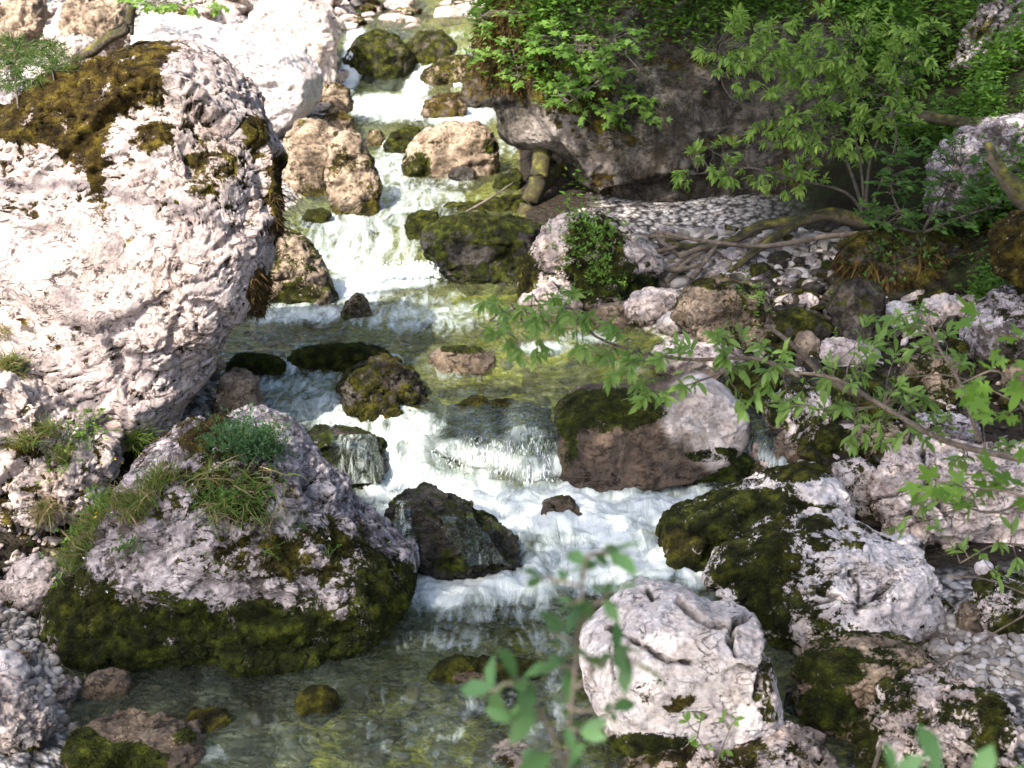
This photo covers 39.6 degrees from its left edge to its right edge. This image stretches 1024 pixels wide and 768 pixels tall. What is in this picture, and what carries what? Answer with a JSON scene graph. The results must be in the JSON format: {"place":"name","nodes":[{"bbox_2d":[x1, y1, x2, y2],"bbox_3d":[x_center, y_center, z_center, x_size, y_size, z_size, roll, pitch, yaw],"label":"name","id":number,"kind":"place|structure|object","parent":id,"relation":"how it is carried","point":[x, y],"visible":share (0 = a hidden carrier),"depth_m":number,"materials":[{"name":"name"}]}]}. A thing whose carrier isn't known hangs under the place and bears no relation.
{"place":"outdoors","nodes":[
{"label":"outdoors","id":0,"kind":"place"},
{"bbox_2d":[0,608,298,733],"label":"gravel","id":1,"kind":"structure","parent":0,"point":[43,674],"depth_m":9.03,"materials":[{"name":"grey gravel"}]},
{"bbox_2d":[81,667,130,705],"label":"pool stone","id":2,"kind":"object","parent":1,"relation":"on","point":[112,683],"visible":0.99,"depth_m":8.63,"materials":[{"name":"beige stone"}]},
{"bbox_2d":[286,341,391,383],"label":"weir rock","id":3,"kind":"object","parent":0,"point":[329,357],"visible":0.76,"depth_m":13.36,"materials":[{"name":"stone"}]},
{"bbox_2d":[51,0,855,767],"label":"stream","id":4,"kind":"structure","parent":0,"point":[619,518],"depth_m":11.87,"materials":[{"name":"liquid"}]},
{"bbox_2d":[183,706,233,737],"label":"submerged mossy stone","id":5,"kind":"object","parent":4,"relation":"on","point":[213,720],"visible":0.8,"depth_m":8.30,"materials":[{"name":"stone"}]},
{"bbox_2d":[294,684,341,725],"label":"submerged mossy stone","id":6,"kind":"object","parent":4,"relation":"on","point":[311,701],"visible":0.98,"depth_m":8.45,"materials":[{"name":"stone"}]},
{"bbox_2d":[307,424,388,497],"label":"veiled rock","id":7,"kind":"object","parent":4,"relation":"in","point":[320,435],"visible":0.62,"depth_m":11.79,"materials":[{"name":"stone"}]},
{"bbox_2d":[335,352,432,430],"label":"brown rock","id":8,"kind":"object","parent":4,"relation":"on","point":[373,388],"visible":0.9,"depth_m":12.45,"materials":[{"name":"stone"}]},
{"bbox_2d":[384,481,523,580],"bbox_3d":[-0.425,1.184,10.514,1.066,0.757,0.947,0,18,0],"label":"splashed rock","id":9,"kind":"object","parent":4,"relation":"in","point":[440,550],"visible":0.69,"depth_m":10.24,"materials":[{"name":"stone"}]},
{"bbox_2d":[362,418,553,507],"bbox_3d":[-0.025,0.600,12.084,2.860,0.437,1.125,-5,19,-15],"label":"waterfall spray","id":10,"kind":"object","parent":4,"relation":"on","point":[522,443],"visible":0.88,"depth_m":11.98,"materials":[{"name":"white liquid"}]},
{"bbox_2d":[425,345,495,378],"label":"weir rock","id":11,"kind":"object","parent":4,"relation":"on","point":[459,361],"visible":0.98,"depth_m":13.40,"materials":[{"name":"beige stone"}]},
{"bbox_2d":[427,654,541,693],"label":"submerged flat rock","id":12,"kind":"object","parent":4,"relation":"on","point":[456,670],"visible":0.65,"depth_m":8.79,"materials":[{"name":"green stone"}]},
{"bbox_2d":[474,738,530,767],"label":"pale boulder","id":13,"kind":"object","parent":4,"relation":"on","point":[508,755],"visible":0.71,"depth_m":8.00,"materials":[{"name":"stone"}]},
{"bbox_2d":[623,286,678,327],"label":"shore stone","id":14,"kind":"object","parent":4,"relation":"on","point":[647,306],"visible":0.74,"depth_m":14.44,"materials":[{"name":"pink stone"}]},
{"bbox_2d":[0,0,1023,767],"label":"ground","id":15,"kind":"structure","parent":0,"point":[642,218],"depth_m":13.86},
{"bbox_2d":[0,0,51,60],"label":"boulder","id":16,"kind":"object","parent":15,"relation":"on","point":[29,18],"visible":0.67,"depth_m":23.05,"materials":[{"name":"beige stone"}]},
{"bbox_2d":[0,674,61,754],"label":"bank boulder","id":17,"kind":"object","parent":15,"relation":"on","point":[28,721],"visible":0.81,"depth_m":7.95,"materials":[{"name":"grey stone"}]},
{"bbox_2d":[2,551,60,618],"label":"lobed rock","id":18,"kind":"object","parent":15,"relation":"on","point":[26,584],"visible":0.62,"depth_m":9.50,"materials":[{"name":"grey stone"}]},
{"bbox_2d":[0,366,125,538],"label":"crumbly boulder","id":19,"kind":"object","parent":15,"relation":"on","point":[23,402],"visible":0.75,"depth_m":10.56,"materials":[{"name":"grey stone"}]},
{"bbox_2d":[2,410,88,469],"bbox_3d":[-3.449,0.427,10.439,0.608,0.434,0.630,0,18,0],"label":"grass tuft","id":20,"kind":"object","parent":19,"relation":"on","point":[23,439],"visible":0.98,"depth_m":10.47,"materials":[{"name":"green plant"}]},
{"bbox_2d":[57,0,137,54],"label":"boulder","id":21,"kind":"object","parent":15,"relation":"on","point":[95,19],"visible":0.57,"depth_m":24.73,"materials":[{"name":"beige stone"}]},
{"bbox_2d":[58,707,208,767],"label":"flat rock","id":22,"kind":"object","parent":15,"relation":"on","point":[133,737],"visible":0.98,"depth_m":7.97,"materials":[{"name":"beige stone"}]},
{"bbox_2d":[0,38,288,451],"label":"giant boulder","id":23,"kind":"object","parent":15,"relation":"on","point":[142,218],"visible":0.98,"depth_m":11.14,"materials":[{"name":"grey stone"}]},
{"bbox_2d":[0,31,55,108],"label":"spruce seedling","id":24,"kind":"object","parent":23,"relation":"on","point":[16,72],"visible":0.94,"depth_m":11.60,"materials":[{"name":"green plant"}]},
{"bbox_2d":[16,33,83,81],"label":"spruce seedling","id":25,"kind":"object","parent":23,"relation":"on","point":[43,49],"visible":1,"depth_m":11.63,"materials":[{"name":"green plant"}]},
{"bbox_2d":[72,5,135,61],"bbox_3d":[-3.426,-2.908,11.899,0.595,0.504,0.156,4,18,12],"label":"branch stub","id":26,"kind":"object","parent":23,"relation":"on","point":[97,46],"visible":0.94,"depth_m":11.85,"materials":[{"name":"brown plant"}]},
{"bbox_2d":[130,13,323,137],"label":"sunlit slab","id":27,"kind":"structure","parent":15,"relation":"on","point":[287,79],"depth_m":20.21,"materials":[{"name":"stone"}]},
{"bbox_2d":[37,404,419,688],"bbox_3d":[-1.912,1.087,9.617,2.577,1.618,1.993,0,18,0],"label":"mossy boulder","id":28,"kind":"object","parent":15,"relation":"on","point":[303,604],"visible":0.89,"depth_m":8.92,"materials":[{"name":"grey stone"}]},
{"bbox_2d":[41,492,109,584],"bbox_3d":[-2.815,0.973,9.224,0.465,0.398,0.844,0,18,0],"label":"grass tuft","id":29,"kind":"object","parent":28,"relation":"on","point":[90,535],"visible":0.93,"depth_m":9.11,"materials":[{"name":"green plant"}]},
{"bbox_2d":[91,451,190,528],"bbox_3d":[-2.339,0.683,8.977,0.657,0.404,0.709,0,18,0],"label":"grass tuft","id":30,"kind":"object","parent":28,"relation":"on","point":[158,477],"visible":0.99,"depth_m":9.00,"materials":[{"name":"green plant"}]},
{"bbox_2d":[120,415,204,481],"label":"grey ledge rock","id":31,"kind":"object","parent":28,"relation":"on","point":[178,429],"visible":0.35,"depth_m":10.14,"materials":[{"name":"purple stone"}]},
{"bbox_2d":[186,464,287,532],"bbox_3d":[-1.750,0.722,8.899,0.510,0.450,0.528,-17,25,-42],"label":"creeping plant","id":32,"kind":"object","parent":28,"relation":"on","point":[222,491],"visible":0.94,"depth_m":8.85,"materials":[{"name":"green plant"}]},
{"bbox_2d":[174,453,305,559],"bbox_3d":[-1.702,0.749,8.902,0.854,0.650,0.766,0,18,0],"label":"grass tuft","id":33,"kind":"object","parent":28,"relation":"on","point":[246,475],"visible":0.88,"depth_m":8.89,"materials":[{"name":"green plant"}]},
{"bbox_2d":[193,402,300,468],"bbox_3d":[-1.730,0.380,9.262,0.690,0.470,0.591,0,18,0],"label":"leafy cushion","id":34,"kind":"object","parent":28,"relation":"on","point":[251,444],"visible":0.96,"depth_m":9.20,"materials":[{"name":"green plant"}]},
{"bbox_2d":[212,367,263,414],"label":"upright rock","id":35,"kind":"object","parent":15,"relation":"on","point":[238,387],"visible":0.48,"depth_m":12.13,"materials":[{"name":"beige stone"}]},
{"bbox_2d":[0,0,484,118],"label":"rubble","id":36,"kind":"object","parent":15,"relation":"on","point":[403,12],"visible":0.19,"depth_m":30.43,"materials":[{"name":"grey stone"}]},
{"bbox_2d":[223,352,287,384],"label":"weir rock","id":37,"kind":"object","parent":15,"relation":"on","point":[259,365],"visible":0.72,"depth_m":13.28,"materials":[{"name":"stone"}]},
{"bbox_2d":[238,0,341,84],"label":"sunlit boulder","id":38,"kind":"object","parent":15,"relation":"on","point":[314,27],"visible":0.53,"depth_m":25.83,"materials":[{"name":"white stone"}]},
{"bbox_2d":[269,227,338,323],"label":"stream boulder","id":39,"kind":"object","parent":15,"relation":"on","point":[301,269],"visible":0.71,"depth_m":15.37,"materials":[{"name":"beige stone"}]},
{"bbox_2d":[282,117,340,201],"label":"bank boulder","id":40,"kind":"object","parent":15,"relation":"on","point":[306,140],"visible":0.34,"depth_m":18.38,"materials":[{"name":"beige stone"}]},
{"bbox_2d":[324,129,382,229],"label":"bank boulder","id":41,"kind":"object","parent":15,"relation":"on","point":[352,179],"visible":0.81,"depth_m":17.60,"materials":[{"name":"beige stone"}]},
{"bbox_2d":[342,28,416,90],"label":"blocking boulder","id":42,"kind":"object","parent":15,"relation":"on","point":[380,55],"visible":0.69,"depth_m":27.56,"materials":[{"name":"stone"}]},
{"bbox_2d":[202,312,637,767],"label":"stream bed stones","id":43,"kind":"object","parent":15,"relation":"on","point":[263,739],"visible":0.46,"depth_m":9.22,"materials":[{"name":"grey stone"}]},
{"bbox_2d":[406,29,457,69],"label":"blocking boulder","id":44,"kind":"object","parent":15,"relation":"on","point":[427,47],"visible":0.41,"depth_m":28.02,"materials":[{"name":"stone"}]},
{"bbox_2d":[420,92,467,121],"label":"yellow mossy stone","id":45,"kind":"object","parent":15,"relation":"on","point":[446,105],"visible":0.75,"depth_m":23.76,"materials":[{"name":"beige stone"}]},
{"bbox_2d":[419,54,474,98],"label":"blocking boulder","id":46,"kind":"object","parent":15,"relation":"on","point":[444,71],"visible":0.47,"depth_m":27.11,"materials":[{"name":"beige stone"}]},
{"bbox_2d":[401,120,499,191],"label":"midstream boulder","id":47,"kind":"object","parent":15,"relation":"on","point":[439,151],"visible":0.85,"depth_m":19.27,"materials":[{"name":"beige stone"}]},
{"bbox_2d":[419,211,541,295],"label":"wet slab","id":48,"kind":"structure","parent":15,"relation":"on","point":[481,248],"depth_m":16.05,"materials":[{"name":"stone"}]},
{"bbox_2d":[438,194,526,217],"bbox_3d":[-0.334,-2.127,17.794,1.509,0.487,0.515,0,18,0],"label":"mossy shelf","id":49,"kind":"object","parent":15,"relation":"on","point":[507,203],"visible":0.36,"depth_m":17.64,"materials":[{"name":"stone"}]},
{"bbox_2d":[430,395,552,472],"bbox_3d":[-0.141,0.514,12.643,1.197,0.797,0.613,0,18,0],"label":"fall ledge","id":50,"kind":"object","parent":15,"relation":"on","point":[472,401],"visible":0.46,"depth_m":12.48,"materials":[{"name":"stone"}]},
{"bbox_2d":[0,250,1018,606],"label":"rubble","id":51,"kind":"object","parent":15,"relation":"on","point":[950,400],"visible":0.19,"depth_m":12.46,"materials":[{"name":"grey stone"}]},
{"bbox_2d":[517,146,565,213],"bbox_3d":[0.451,-2.568,17.804,0.318,1.116,1.146,14,23,37],"label":"dead trunk","id":52,"kind":"object","parent":15,"relation":"on","point":[543,179],"visible":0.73,"depth_m":17.52,"materials":[{"name":"wood"}]},
{"bbox_2d":[517,276,584,323],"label":"split stone","id":53,"kind":"object","parent":15,"relation":"on","point":[550,286],"visible":0.41,"depth_m":14.94,"materials":[{"name":"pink stone"}]},
{"bbox_2d":[550,159,556,165],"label":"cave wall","id":54,"kind":"structure","parent":15,"relation":"on","point":[553,162],"depth_m":19.29,"materials":[{"name":"stone"}]},
{"bbox_2d":[465,0,914,202],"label":"overhanging boulder","id":55,"kind":"object","parent":54,"relation":"on","point":[643,161],"visible":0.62,"depth_m":17.03,"materials":[{"name":"grey stone"}]},
{"bbox_2d":[459,6,559,91],"bbox_3d":[-0.030,-4.157,17.478,1.261,1.012,1.408,0,18,0],"label":"maple sapling","id":56,"kind":"object","parent":55,"relation":"on","point":[484,55],"visible":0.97,"depth_m":17.11,"materials":[{"name":"green plant"}]},
{"bbox_2d":[514,19,672,133],"bbox_3d":[0.950,-3.667,17.037,1.901,1.377,1.748,0,18,0],"label":"maple sapling","id":57,"kind":"object","parent":55,"relation":"on","point":[566,51],"visible":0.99,"depth_m":16.61,"materials":[{"name":"green plant"}]},
{"bbox_2d":[462,0,938,150],"bbox_3d":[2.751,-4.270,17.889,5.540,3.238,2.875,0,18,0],"label":"undergrowth","id":58,"kind":"object","parent":55,"relation":"on","point":[914,68],"visible":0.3,"depth_m":17.00,"materials":[{"name":"green plant"}]},
{"bbox_2d":[461,542,667,767],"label":"sapling","id":59,"kind":"object","parent":15,"relation":"on","point":[523,715],"visible":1,"depth_m":2.69,"materials":[{"name":"green plant"}]},
{"bbox_2d":[516,207,664,311],"bbox_3d":[0.865,-1.263,15.657,1.642,1.248,1.508,0,18,0],"label":"plant topped boulder","id":60,"kind":"object","parent":15,"relation":"on","point":[640,262],"visible":0.66,"depth_m":15.18,"materials":[{"name":"grey stone"}]},
{"bbox_2d":[550,370,750,493],"bbox_3d":[1.183,0.464,12.287,1.711,1.001,1.402,0,18,0],"label":"smooth boulder","id":61,"kind":"object","parent":15,"relation":"on","point":[604,442],"visible":0.77,"depth_m":11.82,"materials":[{"name":"brown stone"}]},
{"bbox_2d":[579,576,782,758],"bbox_3d":[0.966,1.695,8.259,1.152,0.998,1.127,0,18,0],"label":"cracked boulder","id":62,"kind":"object","parent":15,"relation":"on","point":[709,659],"visible":0.78,"depth_m":7.85,"materials":[{"name":"stone"}]},
{"bbox_2d":[645,333,745,380],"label":"rock","id":63,"kind":"object","parent":15,"relation":"on","point":[702,349],"visible":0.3,"depth_m":13.21,"materials":[{"name":"grey stone"}]},
{"bbox_2d":[670,452,754,491],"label":"mossy rock","id":64,"kind":"object","parent":15,"relation":"on","point":[737,469],"visible":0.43,"depth_m":11.92,"materials":[{"name":"stone"}]},
{"bbox_2d":[604,720,839,767],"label":"speckled boulder","id":65,"kind":"object","parent":15,"relation":"on","point":[789,744],"visible":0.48,"depth_m":7.75,"materials":[{"name":"grey stone"}]},
{"bbox_2d":[670,273,779,353],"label":"mossy boulder","id":66,"kind":"object","parent":15,"relation":"on","point":[712,303],"visible":0.57,"depth_m":13.53,"materials":[{"name":"beige stone"}]},
{"bbox_2d":[717,360,784,416],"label":"mossy stone","id":67,"kind":"object","parent":15,"relation":"on","point":[740,385],"visible":0.31,"depth_m":12.56,"materials":[{"name":"stone"}]},
{"bbox_2d":[653,460,855,574],"bbox_3d":[1.824,1.058,10.738,1.534,0.857,1.111,0,18,0],"label":"sloping boulder","id":68,"kind":"object","parent":15,"relation":"on","point":[690,533],"visible":0.48,"depth_m":10.49,"materials":[{"name":"plant"}]},
{"bbox_2d":[664,207,869,274],"bbox_3d":[2.724,-1.531,15.523,2.282,0.780,0.769,5,19,16],"label":"fallen branch","id":69,"kind":"object","parent":15,"relation":"on","point":[786,225],"visible":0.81,"depth_m":15.44,"materials":[{"name":"wood"}]},
{"bbox_2d":[559,0,1023,194],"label":"undergrowth","id":70,"kind":"object","parent":15,"relation":"on","point":[946,5],"visible":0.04,"depth_m":17.67,"materials":[{"name":"green plant"}]},
{"bbox_2d":[759,383,839,452],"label":"mossy stone","id":71,"kind":"object","parent":15,"relation":"on","point":[803,428],"visible":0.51,"depth_m":12.01,"materials":[{"name":"grey stone"}]},
{"bbox_2d":[775,306,833,342],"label":"dark stone","id":72,"kind":"object","parent":15,"relation":"on","point":[792,322],"visible":0.46,"depth_m":13.50,"materials":[{"name":"stone"}]},
{"bbox_2d":[670,0,949,214],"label":"shrub","id":73,"kind":"object","parent":15,"relation":"on","point":[842,61],"visible":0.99,"depth_m":14.89,"materials":[{"name":"green plant"}]},
{"bbox_2d":[700,507,951,656],"bbox_3d":[2.107,1.380,9.563,1.677,0.855,1.403,0,18,0],"label":"veined boulder","id":74,"kind":"object","parent":15,"relation":"on","point":[795,582],"visible":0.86,"depth_m":9.23,"materials":[{"name":"stone"}]},
{"bbox_2d":[812,422,851,457],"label":"mossy stone","id":75,"kind":"object","parent":15,"relation":"on","point":[829,438],"visible":0.71,"depth_m":11.79,"materials":[{"name":"stone"}]},
{"bbox_2d":[671,251,1023,477],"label":"rubble","id":76,"kind":"object","parent":15,"relation":"on","point":[808,452],"visible":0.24,"depth_m":13.04,"materials":[{"name":"stone"}]},
{"bbox_2d":[817,337,880,365],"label":"flat stone","id":77,"kind":"object","parent":15,"relation":"on","point":[841,346],"visible":0.5,"depth_m":13.13,"materials":[{"name":"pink stone"}]},
{"bbox_2d":[831,455,875,516],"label":"pale stone","id":78,"kind":"object","parent":15,"relation":"on","point":[853,475],"visible":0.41,"depth_m":10.97,"materials":[{"name":"stone"}]},
{"bbox_2d":[826,276,885,340],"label":"brown boulder","id":79,"kind":"object","parent":15,"relation":"on","point":[851,302],"visible":0.7,"depth_m":13.36,"materials":[{"name":"grey stone"}]},
{"bbox_2d":[826,364,898,424],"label":"mossy stone","id":80,"kind":"object","parent":15,"relation":"on","point":[879,378],"visible":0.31,"depth_m":12.10,"materials":[{"name":"stone"}]},
{"bbox_2d":[790,629,937,743],"bbox_3d":[2.100,1.806,8.505,0.897,0.577,0.753,0,18,0],"label":"mossy rock","id":81,"kind":"object","parent":15,"relation":"on","point":[835,679],"visible":0.71,"depth_m":8.30,"materials":[{"name":"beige stone"}]},
{"bbox_2d":[856,418,909,464],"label":"mossy stone","id":82,"kind":"object","parent":15,"relation":"on","point":[869,452],"visible":0.28,"depth_m":11.60,"materials":[{"name":"beige stone"}]},
{"bbox_2d":[823,227,970,293],"bbox_3d":[4.308,-1.139,14.898,2.129,0.980,1.164,0,18,0],"label":"mossy ledge","id":83,"kind":"object","parent":15,"relation":"on","point":[848,261],"visible":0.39,"depth_m":14.60,"materials":[{"name":"brown plant"}]},
{"bbox_2d":[655,230,877,247],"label":"fallen branch","id":84,"kind":"object","parent":83,"relation":"on","point":[789,242],"visible":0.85,"depth_m":15.27,"materials":[{"name":"wood"}]},
{"bbox_2d":[894,350,965,399],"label":"mossy stone","id":85,"kind":"object","parent":15,"relation":"on","point":[919,364],"visible":0.42,"depth_m":12.33,"materials":[{"name":"beige stone"}]},
{"bbox_2d":[853,132,1012,234],"bbox_3d":[4.327,-2.042,14.591,1.806,1.156,1.146,0,18,0],"label":"shrub","id":86,"kind":"object","parent":15,"relation":"on","point":[878,214],"visible":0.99,"depth_m":14.50,"materials":[{"name":"green plant"}]},
{"bbox_2d":[846,660,1023,767],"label":"layered boulder","id":87,"kind":"object","parent":15,"relation":"on","point":[957,711],"visible":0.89,"depth_m":7.72,"materials":[{"name":"grey stone"}]},
{"bbox_2d":[920,293,964,327],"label":"pale stone","id":88,"kind":"object","parent":15,"relation":"on","point":[943,306],"visible":0.51,"depth_m":13.59,"materials":[{"name":"white stone"}]},
{"bbox_2d":[864,432,1023,550],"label":"craggy boulder","id":89,"kind":"object","parent":15,"relation":"on","point":[890,505],"visible":0.48,"depth_m":10.32,"materials":[{"name":"grey stone"}]},
{"bbox_2d":[874,7,1023,302],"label":"undergrowth","id":90,"kind":"object","parent":15,"relation":"on","point":[985,107],"visible":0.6,"depth_m":16.11,"materials":[{"name":"green plant"}]},
{"bbox_2d":[921,607,1023,691],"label":"gravel","id":91,"kind":"structure","parent":15,"relation":"on","point":[982,661],"depth_m":8.86,"materials":[{"name":"grey gravel"}]},
{"bbox_2d":[922,109,1023,213],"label":"grey bank boulder","id":92,"kind":"object","parent":15,"relation":"on","point":[989,127],"visible":0.45,"depth_m":15.32,"materials":[{"name":"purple stone"}]},
{"bbox_2d":[948,0,1023,71],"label":"crag","id":93,"kind":"structure","parent":15,"relation":"on","point":[986,20],"depth_m":17.30,"materials":[{"name":"grey stone"}]},
{"bbox_2d":[959,282,1023,372],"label":"speckled boulder","id":94,"kind":"object","parent":15,"relation":"on","point":[1002,306],"visible":0.62,"depth_m":12.64,"materials":[{"name":"grey stone"}]},
{"bbox_2d":[987,210,1023,293],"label":"bright mossy boulder","id":95,"kind":"object","parent":94,"relation":"on","point":[1005,237],"visible":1,"depth_m":12.61,"materials":[{"name":"beige stone"}]},
{"bbox_2d":[968,570,1023,638],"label":"mossy stone","id":96,"kind":"object","parent":15,"relation":"on","point":[998,610],"visible":0.62,"depth_m":9.10,"materials":[{"name":"stone"}]},
{"bbox_2d":[984,141,1023,210],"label":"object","id":97,"kind":"object","parent":15,"relation":"on","point":[1011,185],"visible":0.98,"depth_m":13.87,"materials":[{"name":"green plant"}]},
{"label":"broadleaf tree","id":98,"kind":"object","parent":15,"relation":"on","visible":0},
{"bbox_2d":[883,723,1023,767],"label":"leaf sprig","id":99,"kind":"object","parent":98,"relation":"attached to","point":[929,742],"visible":1,"depth_m":2.56,"materials":[{"name":"green plant"}]},
{"bbox_2d":[541,193,639,300],"bbox_3d":[0.798,-1.449,15.118,1.038,1.037,0.887,8,20,24],"label":"creeping plant","id":100,"kind":"object","parent":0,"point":[593,239],"visible":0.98,"depth_m":15.10,"materials":[{"name":"green plant"}]},
{"bbox_2d":[471,274,1023,473],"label":"hanging branch","id":101,"kind":"object","parent":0,"point":[535,325],"visible":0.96,"depth_m":7.22,"materials":[{"name":"green plant"}]},
{"bbox_2d":[657,224,851,288],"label":"gravel","id":102,"kind":"structure","parent":0,"point":[678,281],"depth_m":15.68,"materials":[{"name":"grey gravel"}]},
{"bbox_2d":[896,295,1023,522],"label":"maple branch","id":103,"kind":"object","parent":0,"point":[974,397],"visible":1,"depth_m":6.22,"materials":[{"name":"green plant"}]},
{"bbox_2d":[882,478,1023,594],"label":"willow twig","id":104,"kind":"object","parent":103,"relation":"attached to","point":[922,510],"visible":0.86,"depth_m":6.75,"materials":[{"name":"green plant"}]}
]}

